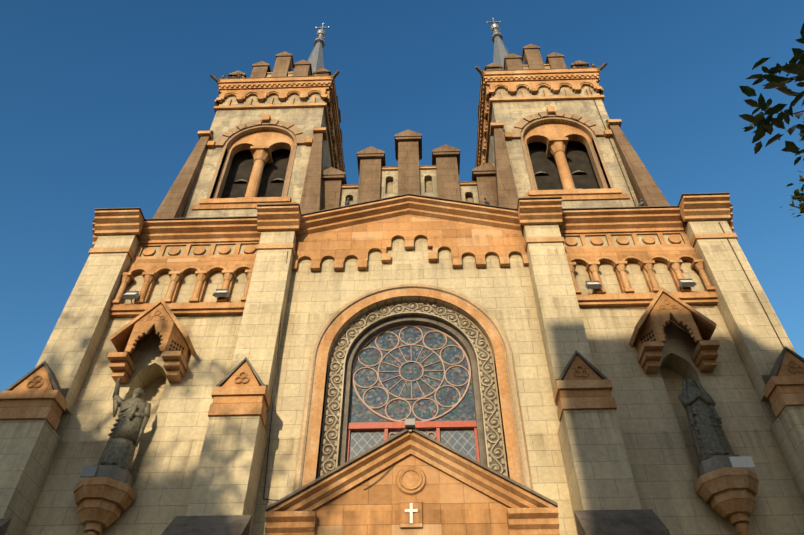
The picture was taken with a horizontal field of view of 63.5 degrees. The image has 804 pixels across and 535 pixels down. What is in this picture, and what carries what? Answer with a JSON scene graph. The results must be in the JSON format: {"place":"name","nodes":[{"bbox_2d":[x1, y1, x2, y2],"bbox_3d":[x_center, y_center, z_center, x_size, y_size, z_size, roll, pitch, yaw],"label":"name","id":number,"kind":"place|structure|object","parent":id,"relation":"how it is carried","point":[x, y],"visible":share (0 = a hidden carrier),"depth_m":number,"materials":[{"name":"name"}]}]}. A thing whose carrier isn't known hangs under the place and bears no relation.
{"place":"outdoors","nodes":[
{"label":"outdoors","id":0,"kind":"place"},
{"bbox_2d":[0,18,803,534],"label":"church","id":1,"kind":"structure","parent":0,"point":[582,422],"depth_m":16.63,"materials":[{"name":"stone"}]},
{"bbox_2d":[92,378,150,478],"bbox_3d":[-6.393,3.606,14.997,1.065,2.462,0.636,-1,-45,1],"label":"statue","id":2,"kind":"object","parent":1,"relation":"on","point":[128,429],"visible":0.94,"depth_m":14.70,"materials":[{"name":"grey stone"}]},
{"bbox_2d":[122,278,695,303],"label":"floodlights","id":3,"kind":"object","parent":1,"relation":"attached to","point":[223,293],"visible":0.96,"depth_m":17.61,"materials":[{"name":"grey metal"}]},
{"bbox_2d":[345,325,479,461],"bbox_3d":[0.242,3.747,15.766,3.100,6.100,0.170,-1,-45,1],"label":"window","id":4,"kind":"structure","parent":1,"relation":"attached to","point":[421,375],"depth_m":16.42,"materials":[{"name":"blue glass"}]},
{"bbox_2d":[221,63,643,205],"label":"pigeons","id":5,"kind":"object","parent":1,"relation":"on","point":[485,198],"visible":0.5,"depth_m":19.96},
{"bbox_2d":[177,85,783,500],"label":"cables","id":6,"kind":"object","parent":1,"relation":"attached to","point":[389,469],"visible":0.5,"depth_m":16.87,"materials":[{"name":"black plastic"}]},
{"bbox_2d":[678,379,738,467],"bbox_3d":[6.760,3.405,14.600,0.772,2.190,0.663,-1,-45,1],"label":"statue","id":7,"kind":"object","parent":1,"relation":"on","point":[710,440],"visible":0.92,"depth_m":14.37,"materials":[{"name":"grey stone"}]},
{"bbox_2d":[0,0,803,392],"label":"sky","id":8,"kind":"structure","parent":0,"point":[104,103],"materials":[{"name":"blue"}]},
{"bbox_2d":[738,23,803,217],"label":"magnolia tree","id":9,"kind":"object","parent":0,"point":[761,122],"visible":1,"depth_m":7.79,"materials":[{"name":"green plant"}]}
]}

